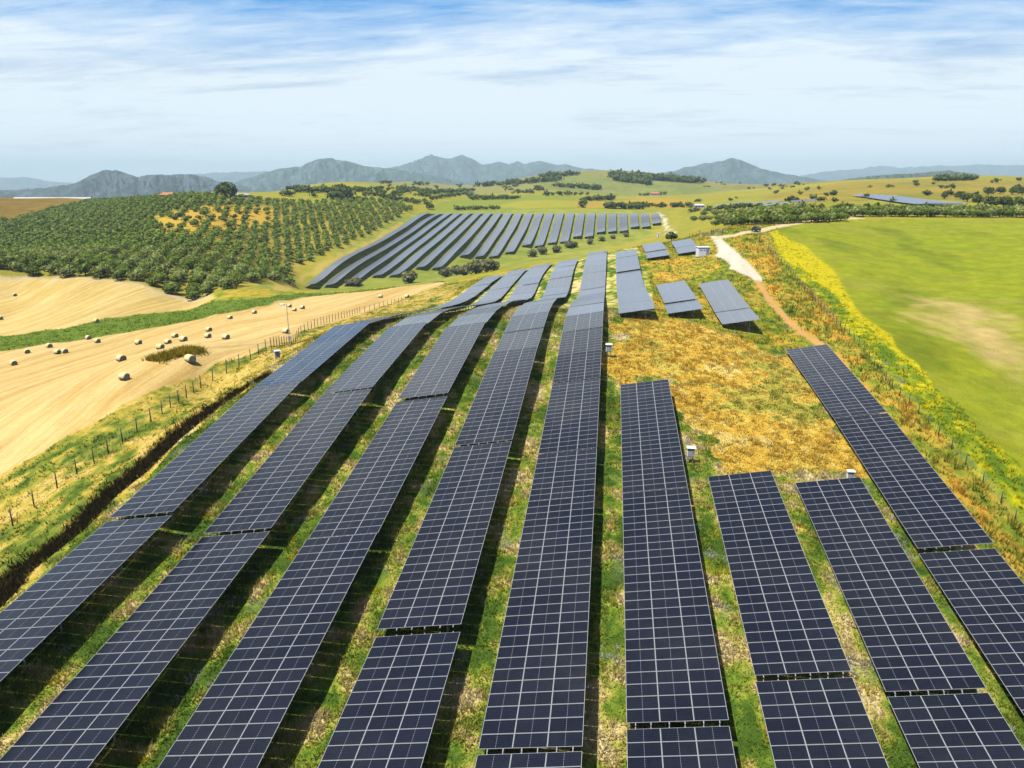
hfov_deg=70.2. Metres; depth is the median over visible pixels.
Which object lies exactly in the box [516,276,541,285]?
solar table
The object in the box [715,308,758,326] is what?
solar table
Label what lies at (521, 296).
solar table
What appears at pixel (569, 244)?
shrub
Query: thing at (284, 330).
hay bale
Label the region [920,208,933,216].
olive tree
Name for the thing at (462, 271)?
shrub
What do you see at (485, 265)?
shrub
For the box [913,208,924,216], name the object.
olive tree
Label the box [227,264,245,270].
olive tree
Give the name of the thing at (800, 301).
weeds
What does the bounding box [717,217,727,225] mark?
olive tree
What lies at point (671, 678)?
solar table
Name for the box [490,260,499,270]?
shrub
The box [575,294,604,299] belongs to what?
solar table
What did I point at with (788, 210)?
olive tree
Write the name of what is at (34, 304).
stubble field
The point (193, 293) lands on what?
olive tree
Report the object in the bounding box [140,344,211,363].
grass tuft
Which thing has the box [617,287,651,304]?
solar table
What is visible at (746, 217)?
olive tree
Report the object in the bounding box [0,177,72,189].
mountain
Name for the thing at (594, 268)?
solar table
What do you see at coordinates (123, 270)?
olive tree
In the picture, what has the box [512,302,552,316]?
solar table
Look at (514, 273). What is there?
solar table
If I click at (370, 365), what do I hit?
solar table
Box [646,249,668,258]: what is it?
solar table
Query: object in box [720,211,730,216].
olive tree
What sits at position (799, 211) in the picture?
olive tree
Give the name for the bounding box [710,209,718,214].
olive tree
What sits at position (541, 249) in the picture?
shrub
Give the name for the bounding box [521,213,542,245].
solar row
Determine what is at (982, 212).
olive tree
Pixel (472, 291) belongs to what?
solar table
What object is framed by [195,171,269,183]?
mountain
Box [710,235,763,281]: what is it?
gravel track
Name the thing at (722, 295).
solar table
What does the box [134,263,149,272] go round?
olive tree
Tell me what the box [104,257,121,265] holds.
olive tree
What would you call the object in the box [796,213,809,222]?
olive tree
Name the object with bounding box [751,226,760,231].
parked car
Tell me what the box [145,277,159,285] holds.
olive tree
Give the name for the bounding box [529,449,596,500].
solar table
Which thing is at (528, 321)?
solar table
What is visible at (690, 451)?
inverter cabinet
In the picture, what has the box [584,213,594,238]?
solar row
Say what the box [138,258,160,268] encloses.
olive tree
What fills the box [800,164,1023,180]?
mountain
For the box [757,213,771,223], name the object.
olive tree
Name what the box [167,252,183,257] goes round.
olive tree
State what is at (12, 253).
olive tree
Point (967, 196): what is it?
tree
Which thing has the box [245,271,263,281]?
olive tree
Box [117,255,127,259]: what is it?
olive tree
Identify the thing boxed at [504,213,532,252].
solar row
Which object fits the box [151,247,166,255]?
olive tree
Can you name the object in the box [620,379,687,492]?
solar table
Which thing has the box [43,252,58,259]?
olive tree
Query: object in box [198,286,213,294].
olive tree
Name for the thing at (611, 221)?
solar row
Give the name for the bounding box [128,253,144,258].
olive tree
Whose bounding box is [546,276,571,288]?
solar table
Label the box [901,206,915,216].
olive tree
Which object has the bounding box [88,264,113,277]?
olive tree
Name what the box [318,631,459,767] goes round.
solar table
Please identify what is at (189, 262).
olive tree
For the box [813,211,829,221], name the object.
olive tree
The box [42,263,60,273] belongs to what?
olive tree
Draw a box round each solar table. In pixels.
[0,515,171,681]
[0,531,269,767]
[109,382,299,519]
[158,533,376,767]
[204,389,370,534]
[255,321,370,388]
[309,396,446,538]
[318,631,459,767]
[323,322,426,399]
[350,317,388,329]
[356,313,403,321]
[377,441,511,631]
[393,312,441,326]
[398,321,485,399]
[409,308,451,320]
[429,303,459,310]
[437,301,464,308]
[445,297,472,303]
[448,312,494,326]
[453,293,478,299]
[455,346,537,446]
[459,288,484,295]
[459,305,502,316]
[466,284,489,290]
[471,280,493,286]
[472,298,499,306]
[472,302,509,311]
[475,750,581,767]
[477,277,498,282]
[477,293,504,301]
[478,495,593,752]
[482,274,502,279]
[484,287,509,295]
[489,282,513,289]
[495,278,517,284]
[495,328,543,351]
[499,274,521,280]
[503,270,524,276]
[504,312,548,332]
[507,292,534,300]
[508,268,527,272]
[512,283,538,294]
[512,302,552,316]
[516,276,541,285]
[520,298,556,306]
[521,271,544,278]
[525,268,546,273]
[528,265,549,270]
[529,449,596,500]
[531,263,551,267]
[538,409,598,453]
[540,293,567,299]
[543,285,569,295]
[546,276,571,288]
[546,378,599,414]
[549,269,573,278]
[552,265,574,271]
[552,350,600,382]
[555,261,576,267]
[557,258,577,263]
[558,327,602,354]
[562,311,602,331]
[566,302,603,315]
[569,298,603,306]
[573,296,603,301]
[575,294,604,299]
[576,292,604,298]
[578,287,604,295]
[580,279,605,289]
[581,271,605,282]
[583,264,605,273]
[584,259,605,266]
[585,255,606,261]
[587,250,606,254]
[587,252,606,257]
[616,249,636,257]
[616,255,639,272]
[616,270,643,290]
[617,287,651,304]
[618,300,654,317]
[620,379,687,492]
[622,488,728,726]
[627,724,736,767]
[642,242,666,251]
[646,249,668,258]
[656,281,696,302]
[664,300,702,315]
[672,239,695,247]
[675,245,696,254]
[699,279,749,311]
[708,471,850,678]
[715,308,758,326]
[756,676,888,767]
[786,344,886,417]
[795,477,985,694]
[834,413,993,549]
[887,691,1023,767]
[919,548,1023,714]
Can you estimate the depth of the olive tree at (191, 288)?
271.40 m
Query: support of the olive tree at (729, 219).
on the ground at (674, 220)
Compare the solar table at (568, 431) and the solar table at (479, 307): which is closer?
the solar table at (568, 431)
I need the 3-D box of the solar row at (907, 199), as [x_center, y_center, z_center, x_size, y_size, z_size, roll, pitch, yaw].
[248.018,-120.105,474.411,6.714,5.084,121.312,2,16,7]
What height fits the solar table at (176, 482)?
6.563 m
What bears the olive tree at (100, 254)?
on the ground at (674, 220)
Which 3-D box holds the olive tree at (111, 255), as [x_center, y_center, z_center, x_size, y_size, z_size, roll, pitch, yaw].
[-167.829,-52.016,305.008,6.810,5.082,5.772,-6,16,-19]
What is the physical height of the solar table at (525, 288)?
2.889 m
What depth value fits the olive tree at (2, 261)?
287.85 m
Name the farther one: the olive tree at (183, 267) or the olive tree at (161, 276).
the olive tree at (183, 267)
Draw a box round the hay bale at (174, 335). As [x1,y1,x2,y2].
[171,333,178,337]
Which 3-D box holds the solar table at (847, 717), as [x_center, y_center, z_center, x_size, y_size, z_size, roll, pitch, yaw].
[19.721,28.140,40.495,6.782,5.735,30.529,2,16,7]
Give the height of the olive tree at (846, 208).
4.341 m
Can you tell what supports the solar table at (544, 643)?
on the ground at (674, 220)
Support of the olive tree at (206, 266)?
on the ground at (674, 220)
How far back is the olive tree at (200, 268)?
302.43 m
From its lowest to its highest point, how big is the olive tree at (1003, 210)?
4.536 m
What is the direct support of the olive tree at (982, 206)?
on the ground at (674, 220)
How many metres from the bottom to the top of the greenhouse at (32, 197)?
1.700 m
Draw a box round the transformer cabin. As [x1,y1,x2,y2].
[694,246,710,256]
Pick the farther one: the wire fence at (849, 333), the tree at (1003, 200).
the tree at (1003, 200)
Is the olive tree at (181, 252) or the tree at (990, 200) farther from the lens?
the tree at (990, 200)
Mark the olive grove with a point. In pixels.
(130, 212)
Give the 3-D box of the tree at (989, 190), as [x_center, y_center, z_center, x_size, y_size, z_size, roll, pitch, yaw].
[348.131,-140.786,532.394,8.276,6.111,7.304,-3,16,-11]
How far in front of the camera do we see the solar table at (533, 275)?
229.71 m
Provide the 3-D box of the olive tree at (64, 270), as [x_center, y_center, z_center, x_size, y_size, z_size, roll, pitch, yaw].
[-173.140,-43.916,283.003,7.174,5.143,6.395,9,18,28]
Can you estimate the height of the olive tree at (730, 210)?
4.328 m
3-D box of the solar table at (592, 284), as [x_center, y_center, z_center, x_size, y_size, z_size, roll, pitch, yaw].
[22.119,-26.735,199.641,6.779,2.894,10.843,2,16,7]
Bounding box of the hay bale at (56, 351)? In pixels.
[53,349,60,353]
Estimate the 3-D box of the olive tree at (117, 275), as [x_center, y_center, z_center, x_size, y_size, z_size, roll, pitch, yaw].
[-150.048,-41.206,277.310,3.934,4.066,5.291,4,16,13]
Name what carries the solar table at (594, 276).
on the ground at (674, 220)
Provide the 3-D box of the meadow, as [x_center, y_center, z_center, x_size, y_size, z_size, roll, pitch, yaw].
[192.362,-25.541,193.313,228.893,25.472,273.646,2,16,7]
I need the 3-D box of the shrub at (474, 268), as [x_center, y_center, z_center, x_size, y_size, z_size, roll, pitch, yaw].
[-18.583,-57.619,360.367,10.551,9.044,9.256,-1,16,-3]
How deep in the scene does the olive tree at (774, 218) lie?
264.06 m
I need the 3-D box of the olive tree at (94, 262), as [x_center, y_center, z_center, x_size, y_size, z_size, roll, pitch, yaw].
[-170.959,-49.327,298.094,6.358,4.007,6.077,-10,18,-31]
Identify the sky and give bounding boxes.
[0,0,1023,182]
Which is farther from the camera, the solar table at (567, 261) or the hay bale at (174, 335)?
the solar table at (567, 261)
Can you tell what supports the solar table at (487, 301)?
on the ground at (674, 220)
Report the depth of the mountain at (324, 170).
5247.43 m
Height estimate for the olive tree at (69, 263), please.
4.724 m
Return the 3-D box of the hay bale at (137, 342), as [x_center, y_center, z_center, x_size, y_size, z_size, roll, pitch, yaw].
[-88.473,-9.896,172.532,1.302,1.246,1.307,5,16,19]
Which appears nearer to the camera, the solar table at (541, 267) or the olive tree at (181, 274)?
the solar table at (541, 267)
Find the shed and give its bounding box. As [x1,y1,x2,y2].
[236,193,250,198]
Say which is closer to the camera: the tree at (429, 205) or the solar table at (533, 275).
the solar table at (533, 275)
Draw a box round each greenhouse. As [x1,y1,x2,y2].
[14,197,50,197]
[51,197,92,198]
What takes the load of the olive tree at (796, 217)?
on the ground at (674, 220)
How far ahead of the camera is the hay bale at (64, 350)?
175.92 m
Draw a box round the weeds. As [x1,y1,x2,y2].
[0,221,1023,589]
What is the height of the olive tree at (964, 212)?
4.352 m
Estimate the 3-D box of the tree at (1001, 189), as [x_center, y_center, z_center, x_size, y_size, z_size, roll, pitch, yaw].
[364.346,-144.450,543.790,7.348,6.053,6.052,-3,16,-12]
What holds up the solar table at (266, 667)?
on the ground at (674, 220)
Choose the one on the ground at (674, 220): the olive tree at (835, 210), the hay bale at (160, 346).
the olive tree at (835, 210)
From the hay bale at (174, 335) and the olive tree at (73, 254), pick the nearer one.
the hay bale at (174, 335)
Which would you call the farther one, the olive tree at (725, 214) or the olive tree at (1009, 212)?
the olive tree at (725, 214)
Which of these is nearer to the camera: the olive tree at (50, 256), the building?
the olive tree at (50, 256)
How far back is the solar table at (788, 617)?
64.15 m
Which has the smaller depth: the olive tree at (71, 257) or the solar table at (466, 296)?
the solar table at (466, 296)
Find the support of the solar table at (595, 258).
on the ground at (674, 220)
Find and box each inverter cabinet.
[274,350,279,360]
[606,343,611,357]
[687,446,695,462]
[846,469,855,477]
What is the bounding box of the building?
[694,204,703,207]
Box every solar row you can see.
[305,211,432,288]
[322,212,442,285]
[344,212,451,283]
[372,212,461,275]
[388,212,471,277]
[415,212,481,267]
[432,212,492,270]
[459,212,502,255]
[474,212,512,256]
[488,213,522,256]
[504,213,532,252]
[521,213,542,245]
[534,213,553,245]
[547,213,563,242]
[560,213,573,241]
[573,213,584,236]
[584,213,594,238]
[596,213,605,233]
[608,213,615,231]
[619,213,627,232]
[630,213,638,226]
[640,213,649,226]
[651,213,660,225]
[748,200,782,203]
[790,199,816,203]
[853,194,930,203]
[870,194,937,203]
[873,194,944,205]
[885,195,949,205]
[888,195,954,205]
[899,196,959,205]
[902,196,965,204]
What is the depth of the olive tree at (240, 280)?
275.51 m
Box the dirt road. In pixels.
[712,217,865,239]
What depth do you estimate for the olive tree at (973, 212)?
303.81 m
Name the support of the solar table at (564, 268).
on the ground at (674, 220)
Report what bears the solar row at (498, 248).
on the ground at (674, 220)
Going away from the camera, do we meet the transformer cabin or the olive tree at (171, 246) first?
the transformer cabin
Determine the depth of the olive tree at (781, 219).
264.82 m
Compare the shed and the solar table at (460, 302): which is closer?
the solar table at (460, 302)
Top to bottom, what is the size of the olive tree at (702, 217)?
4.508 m
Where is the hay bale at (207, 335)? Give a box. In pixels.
[204,333,211,337]
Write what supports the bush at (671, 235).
on the ground at (674, 220)
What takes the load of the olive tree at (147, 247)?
on the ground at (674, 220)
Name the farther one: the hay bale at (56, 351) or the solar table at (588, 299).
the hay bale at (56, 351)
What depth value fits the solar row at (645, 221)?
653.29 m
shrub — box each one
[349,277,361,285]
[401,270,417,282]
[438,267,452,276]
[449,265,460,275]
[459,264,469,275]
[464,259,482,273]
[478,258,495,271]
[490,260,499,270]
[526,248,536,256]
[537,246,547,253]
[552,245,561,252]
[564,240,573,247]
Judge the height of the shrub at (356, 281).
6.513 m
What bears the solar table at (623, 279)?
on the ground at (674, 220)
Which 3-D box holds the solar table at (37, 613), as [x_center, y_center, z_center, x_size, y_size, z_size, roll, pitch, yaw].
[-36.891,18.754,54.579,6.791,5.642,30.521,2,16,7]
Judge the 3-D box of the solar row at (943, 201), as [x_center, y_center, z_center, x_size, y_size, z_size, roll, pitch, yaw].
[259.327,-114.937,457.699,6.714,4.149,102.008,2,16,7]
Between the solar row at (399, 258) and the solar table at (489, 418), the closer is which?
the solar table at (489, 418)
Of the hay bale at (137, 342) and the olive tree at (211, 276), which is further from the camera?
the olive tree at (211, 276)
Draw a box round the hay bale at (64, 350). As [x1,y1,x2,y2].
[61,348,67,353]
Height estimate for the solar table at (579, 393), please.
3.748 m
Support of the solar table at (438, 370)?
on the ground at (674, 220)
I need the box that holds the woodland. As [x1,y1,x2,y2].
[279,168,1023,211]
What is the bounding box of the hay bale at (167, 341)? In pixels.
[164,339,171,343]
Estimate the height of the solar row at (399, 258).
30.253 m
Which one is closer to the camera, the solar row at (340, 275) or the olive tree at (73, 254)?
the olive tree at (73, 254)
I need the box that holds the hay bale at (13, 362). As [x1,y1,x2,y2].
[10,360,17,365]
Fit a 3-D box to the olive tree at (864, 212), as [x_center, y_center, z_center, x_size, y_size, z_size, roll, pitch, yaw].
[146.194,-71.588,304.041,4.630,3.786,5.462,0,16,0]
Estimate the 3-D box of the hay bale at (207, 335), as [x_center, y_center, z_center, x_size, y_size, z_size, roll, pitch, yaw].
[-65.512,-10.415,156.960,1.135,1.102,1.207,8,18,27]
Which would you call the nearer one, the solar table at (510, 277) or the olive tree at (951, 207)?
the solar table at (510, 277)
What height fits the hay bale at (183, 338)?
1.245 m
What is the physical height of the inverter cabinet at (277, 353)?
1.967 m
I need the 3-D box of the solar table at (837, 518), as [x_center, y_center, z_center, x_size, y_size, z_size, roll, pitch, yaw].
[33.358,17.361,68.038,6.787,6.637,30.546,2,16,7]
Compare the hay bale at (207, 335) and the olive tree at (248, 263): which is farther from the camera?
the olive tree at (248, 263)
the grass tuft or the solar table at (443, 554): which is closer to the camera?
the solar table at (443, 554)
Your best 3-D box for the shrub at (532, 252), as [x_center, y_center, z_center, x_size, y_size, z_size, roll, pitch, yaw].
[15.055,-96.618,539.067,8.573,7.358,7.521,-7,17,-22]
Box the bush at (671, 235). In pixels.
[665,232,677,240]
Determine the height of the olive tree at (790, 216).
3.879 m
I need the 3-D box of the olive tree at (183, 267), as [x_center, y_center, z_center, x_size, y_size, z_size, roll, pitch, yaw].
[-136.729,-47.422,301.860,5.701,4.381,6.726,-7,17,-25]
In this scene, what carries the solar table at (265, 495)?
on the ground at (674, 220)
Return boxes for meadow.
[777,219,1023,464]
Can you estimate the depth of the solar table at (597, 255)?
249.12 m
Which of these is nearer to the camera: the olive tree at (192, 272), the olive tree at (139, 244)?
the olive tree at (192, 272)
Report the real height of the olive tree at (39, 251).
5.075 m
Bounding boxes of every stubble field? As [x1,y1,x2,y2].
[0,277,216,335]
[0,282,446,473]
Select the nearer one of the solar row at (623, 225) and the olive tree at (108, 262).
the olive tree at (108, 262)
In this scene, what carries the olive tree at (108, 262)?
on the ground at (674, 220)
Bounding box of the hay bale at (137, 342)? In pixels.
[134,340,141,344]
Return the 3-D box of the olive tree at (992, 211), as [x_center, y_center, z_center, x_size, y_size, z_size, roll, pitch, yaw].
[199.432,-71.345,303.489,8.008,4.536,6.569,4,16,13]
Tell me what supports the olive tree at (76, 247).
on the ground at (674, 220)
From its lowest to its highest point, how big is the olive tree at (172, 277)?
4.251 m
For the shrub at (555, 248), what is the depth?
560.61 m
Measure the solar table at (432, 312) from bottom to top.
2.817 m
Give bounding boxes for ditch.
[0,370,270,608]
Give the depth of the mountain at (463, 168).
7703.44 m
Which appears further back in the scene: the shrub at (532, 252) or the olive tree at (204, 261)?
the shrub at (532, 252)
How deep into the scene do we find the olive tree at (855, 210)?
300.79 m
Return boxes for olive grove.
[0,190,412,283]
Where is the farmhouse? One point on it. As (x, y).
(654, 193)
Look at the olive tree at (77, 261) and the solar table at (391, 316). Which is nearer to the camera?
the solar table at (391, 316)
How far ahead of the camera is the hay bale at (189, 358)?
112.66 m
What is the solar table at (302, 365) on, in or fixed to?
on the ground at (674, 220)
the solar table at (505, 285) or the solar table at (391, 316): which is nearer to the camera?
the solar table at (391, 316)
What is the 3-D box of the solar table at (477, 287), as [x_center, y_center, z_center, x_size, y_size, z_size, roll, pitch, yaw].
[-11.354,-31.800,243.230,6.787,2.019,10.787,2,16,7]
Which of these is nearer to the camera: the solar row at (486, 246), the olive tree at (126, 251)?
the olive tree at (126, 251)
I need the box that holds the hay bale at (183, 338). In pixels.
[179,336,187,341]
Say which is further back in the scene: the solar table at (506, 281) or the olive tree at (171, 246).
the olive tree at (171, 246)
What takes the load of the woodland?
on the ground at (674, 220)
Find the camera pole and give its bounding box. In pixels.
[279,304,289,345]
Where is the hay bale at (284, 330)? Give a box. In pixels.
[282,328,289,333]
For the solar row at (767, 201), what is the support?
on the ground at (674, 220)
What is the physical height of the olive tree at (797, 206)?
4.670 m
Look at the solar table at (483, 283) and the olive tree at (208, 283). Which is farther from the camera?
the olive tree at (208, 283)
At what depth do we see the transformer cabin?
224.51 m
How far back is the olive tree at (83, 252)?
312.12 m
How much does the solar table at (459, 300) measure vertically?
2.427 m
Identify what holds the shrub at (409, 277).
on the ground at (674, 220)
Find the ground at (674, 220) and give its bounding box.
[0,170,1023,767]
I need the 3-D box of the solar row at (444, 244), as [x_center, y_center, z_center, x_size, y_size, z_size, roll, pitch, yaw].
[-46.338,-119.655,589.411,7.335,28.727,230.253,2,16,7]
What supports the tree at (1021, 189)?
on the ground at (674, 220)
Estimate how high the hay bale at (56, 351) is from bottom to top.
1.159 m
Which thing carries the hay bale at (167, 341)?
on the stubble field at (49, 397)
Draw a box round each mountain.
[0,170,249,197]
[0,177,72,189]
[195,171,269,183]
[230,158,469,191]
[385,154,597,184]
[657,158,824,183]
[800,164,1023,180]
[844,170,985,179]
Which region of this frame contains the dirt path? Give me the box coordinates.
[754,280,830,347]
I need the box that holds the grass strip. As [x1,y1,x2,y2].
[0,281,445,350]
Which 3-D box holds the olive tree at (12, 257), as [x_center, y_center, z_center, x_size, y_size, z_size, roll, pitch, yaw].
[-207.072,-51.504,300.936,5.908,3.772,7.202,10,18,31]
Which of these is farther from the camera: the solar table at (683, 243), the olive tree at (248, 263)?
the olive tree at (248, 263)
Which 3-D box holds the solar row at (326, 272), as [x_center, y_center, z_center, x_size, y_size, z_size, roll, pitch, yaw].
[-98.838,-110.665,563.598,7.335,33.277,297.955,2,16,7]
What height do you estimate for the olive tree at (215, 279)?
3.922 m
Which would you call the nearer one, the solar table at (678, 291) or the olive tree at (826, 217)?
the solar table at (678, 291)
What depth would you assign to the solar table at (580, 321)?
127.75 m
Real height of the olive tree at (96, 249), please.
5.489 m
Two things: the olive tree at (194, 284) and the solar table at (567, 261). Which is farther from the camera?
the olive tree at (194, 284)
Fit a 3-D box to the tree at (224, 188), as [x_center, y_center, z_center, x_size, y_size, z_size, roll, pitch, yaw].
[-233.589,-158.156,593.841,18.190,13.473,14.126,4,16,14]
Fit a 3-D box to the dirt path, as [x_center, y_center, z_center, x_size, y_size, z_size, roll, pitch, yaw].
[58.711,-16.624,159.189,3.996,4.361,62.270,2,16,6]
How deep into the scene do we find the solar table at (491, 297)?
210.65 m
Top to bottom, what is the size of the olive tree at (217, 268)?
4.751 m
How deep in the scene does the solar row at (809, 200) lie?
431.17 m
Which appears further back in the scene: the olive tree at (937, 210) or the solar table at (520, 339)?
the olive tree at (937, 210)
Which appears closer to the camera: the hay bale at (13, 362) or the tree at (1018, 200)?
the hay bale at (13, 362)
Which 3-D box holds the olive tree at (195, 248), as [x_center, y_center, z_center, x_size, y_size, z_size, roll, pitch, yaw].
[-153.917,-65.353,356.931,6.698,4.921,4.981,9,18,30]
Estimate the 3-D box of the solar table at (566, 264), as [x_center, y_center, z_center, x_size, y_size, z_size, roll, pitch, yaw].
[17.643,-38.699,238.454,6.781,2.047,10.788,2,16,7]
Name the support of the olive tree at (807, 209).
on the ground at (674, 220)
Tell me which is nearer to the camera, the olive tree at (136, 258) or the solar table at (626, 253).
the solar table at (626, 253)
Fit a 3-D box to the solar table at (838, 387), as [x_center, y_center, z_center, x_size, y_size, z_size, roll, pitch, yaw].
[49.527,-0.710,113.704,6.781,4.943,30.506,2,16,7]
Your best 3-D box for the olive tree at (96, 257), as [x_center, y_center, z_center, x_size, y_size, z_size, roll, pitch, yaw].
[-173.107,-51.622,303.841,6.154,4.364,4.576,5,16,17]
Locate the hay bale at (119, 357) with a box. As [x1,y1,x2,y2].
[115,354,126,361]
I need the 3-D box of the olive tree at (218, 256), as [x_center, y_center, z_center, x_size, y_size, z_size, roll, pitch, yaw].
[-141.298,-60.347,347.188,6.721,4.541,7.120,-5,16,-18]
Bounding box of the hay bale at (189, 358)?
[184,354,195,362]
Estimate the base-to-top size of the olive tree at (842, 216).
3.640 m
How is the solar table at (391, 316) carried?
on the ground at (674, 220)
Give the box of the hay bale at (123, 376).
[118,372,129,379]
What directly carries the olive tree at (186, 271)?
on the ground at (674, 220)
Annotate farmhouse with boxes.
[650,192,660,195]
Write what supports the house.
on the ground at (674, 220)
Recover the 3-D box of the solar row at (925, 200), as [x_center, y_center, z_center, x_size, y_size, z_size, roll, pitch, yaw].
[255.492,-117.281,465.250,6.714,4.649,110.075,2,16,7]
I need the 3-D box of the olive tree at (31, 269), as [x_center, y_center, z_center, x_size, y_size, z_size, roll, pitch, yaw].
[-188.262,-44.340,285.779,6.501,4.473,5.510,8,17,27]
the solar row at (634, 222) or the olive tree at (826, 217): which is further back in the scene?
the solar row at (634, 222)
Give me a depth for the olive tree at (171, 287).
269.72 m
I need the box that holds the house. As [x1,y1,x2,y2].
[158,192,172,195]
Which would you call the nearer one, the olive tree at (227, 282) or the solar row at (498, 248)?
the olive tree at (227, 282)
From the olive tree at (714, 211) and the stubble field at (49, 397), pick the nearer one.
the stubble field at (49, 397)
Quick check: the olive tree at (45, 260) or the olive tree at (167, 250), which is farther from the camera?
the olive tree at (167, 250)
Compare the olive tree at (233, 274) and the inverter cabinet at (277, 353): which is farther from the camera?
the olive tree at (233, 274)
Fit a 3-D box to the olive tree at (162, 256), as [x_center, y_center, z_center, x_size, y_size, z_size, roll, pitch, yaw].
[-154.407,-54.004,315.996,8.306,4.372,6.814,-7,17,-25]
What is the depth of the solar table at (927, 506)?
82.25 m
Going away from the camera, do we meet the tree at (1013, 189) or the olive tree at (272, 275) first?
the olive tree at (272, 275)
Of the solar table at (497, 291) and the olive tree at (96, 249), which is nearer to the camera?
the solar table at (497, 291)
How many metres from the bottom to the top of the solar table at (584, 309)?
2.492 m
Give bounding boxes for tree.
[0,251,19,256]
[0,257,8,267]
[5,255,15,261]
[6,261,27,270]
[15,251,33,261]
[15,257,34,265]
[22,265,40,275]
[28,249,47,254]
[29,252,40,259]
[30,260,45,267]
[35,258,51,263]
[36,253,55,261]
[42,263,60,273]
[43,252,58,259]
[47,260,65,265]
[55,264,75,276]
[57,254,73,260]
[57,257,70,261]
[59,262,76,269]
[62,250,78,257]
[64,245,79,249]
[72,257,84,267]
[74,251,93,256]
[75,253,92,258]
[75,262,92,274]
[86,246,104,252]
[86,258,101,267]
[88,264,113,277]
[90,255,103,261]
[93,252,107,256]
[99,260,116,268]
[102,254,119,261]
[103,263,115,270]
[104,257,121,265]
[106,245,123,254]
[111,270,124,279]
[113,267,131,275]
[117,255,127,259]
[117,258,138,265]
[117,263,134,270]
[119,249,133,254]
[126,268,145,280]
[127,250,147,258]
[128,243,143,248]
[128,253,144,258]
[129,256,141,263]
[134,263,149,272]
[135,267,149,275]
[138,257,155,263]
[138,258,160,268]
[139,246,154,250]
[140,248,153,256]
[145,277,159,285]
[147,254,164,261]
[148,252,160,257]
[148,271,164,277]
[149,266,171,274]
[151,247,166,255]
[153,273,166,282]
[157,243,174,248]
[160,244,169,251]
[160,248,172,253]
[162,281,181,293]
[164,255,181,263]
[164,258,177,265]
[164,262,173,269]
[166,274,181,282]
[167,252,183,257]
[170,267,188,274]
[171,249,185,255]
[172,245,187,255]
[173,270,188,279]
[174,264,188,270]
[179,258,197,268]
[184,285,200,293]
[185,290,202,299]
[187,276,203,283]
[187,282,200,288]
[190,269,206,275]
[191,245,203,253]
[191,266,205,271]
[193,270,209,278]
[194,263,212,271]
[198,259,213,264]
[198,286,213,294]
[199,254,214,259]
[200,280,216,287]
[203,257,214,264]
[206,274,222,280]
[208,277,220,284]
[209,253,222,260]
[211,266,224,272]
[212,271,226,276]
[213,181,237,195]
[213,262,227,266]
[213,265,228,270]
[217,276,237,288]
[224,255,238,262]
[224,275,243,285]
[226,273,243,278]
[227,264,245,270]
[231,269,244,275]
[235,260,250,264]
[243,272,260,281]
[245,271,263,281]
[247,269,266,277]
[266,271,279,280]
[426,203,433,207]
[698,215,706,219]
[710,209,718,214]
[710,219,719,225]
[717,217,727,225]
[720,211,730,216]
[721,214,740,225]
[726,208,736,212]
[734,217,745,223]
[737,213,756,224]
[741,208,754,216]
[749,214,762,223]
[753,208,760,214]
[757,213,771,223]
[763,206,781,213]
[767,213,778,223]
[775,213,789,222]
[782,207,795,214]
[784,213,794,222]
[789,202,801,208]
[791,214,803,222]
[793,208,805,214]
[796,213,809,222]
[800,206,812,212]
[805,212,820,221]
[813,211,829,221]
[819,206,832,213]
[829,206,839,212]
[829,212,839,220]
[837,212,849,220]
[839,206,851,213]
[847,205,864,216]
[860,208,868,215]
[868,209,881,216]
[870,205,884,209]
[877,209,888,216]
[886,207,898,216]
[894,208,908,216]
[899,204,916,208]
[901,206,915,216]
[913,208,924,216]
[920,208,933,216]
[928,206,945,216]
[940,207,951,216]
[941,191,948,198]
[944,204,957,210]
[949,210,959,216]
[954,191,963,198]
[956,207,969,216]
[961,192,973,201]
[967,208,980,216]
[972,194,983,204]
[972,204,990,209]
[974,209,989,216]
[982,196,997,204]
[983,187,995,194]
[983,207,1001,216]
[995,186,1006,193]
[995,195,1011,205]
[995,207,1007,216]
[1002,208,1016,216]
[1009,186,1017,194]
[1009,204,1022,208]
[1010,196,1023,206]
[1010,206,1023,216]
[1016,187,1023,194]
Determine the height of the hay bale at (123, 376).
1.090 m
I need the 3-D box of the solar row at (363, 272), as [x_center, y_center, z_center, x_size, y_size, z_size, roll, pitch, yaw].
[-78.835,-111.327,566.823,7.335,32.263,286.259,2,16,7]
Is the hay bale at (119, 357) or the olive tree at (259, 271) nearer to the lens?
the hay bale at (119, 357)
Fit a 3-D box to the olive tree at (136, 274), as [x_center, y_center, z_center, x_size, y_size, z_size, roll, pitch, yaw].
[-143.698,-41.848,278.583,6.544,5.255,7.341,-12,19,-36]
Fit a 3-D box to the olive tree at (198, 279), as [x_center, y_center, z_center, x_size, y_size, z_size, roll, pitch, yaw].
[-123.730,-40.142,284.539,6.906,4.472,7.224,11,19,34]
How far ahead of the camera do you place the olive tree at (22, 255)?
300.91 m
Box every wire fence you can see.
[1,297,398,528]
[757,233,1023,525]
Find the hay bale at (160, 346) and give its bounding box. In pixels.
[156,344,164,349]
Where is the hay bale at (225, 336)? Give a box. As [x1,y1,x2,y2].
[221,334,229,339]
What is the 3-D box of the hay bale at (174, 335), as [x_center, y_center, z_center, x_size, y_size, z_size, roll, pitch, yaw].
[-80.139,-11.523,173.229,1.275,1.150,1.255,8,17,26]
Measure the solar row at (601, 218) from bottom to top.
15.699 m
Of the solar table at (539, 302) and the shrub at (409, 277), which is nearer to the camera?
the solar table at (539, 302)
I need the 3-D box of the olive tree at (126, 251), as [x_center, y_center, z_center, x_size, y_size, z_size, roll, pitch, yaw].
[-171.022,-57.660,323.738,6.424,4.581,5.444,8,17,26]

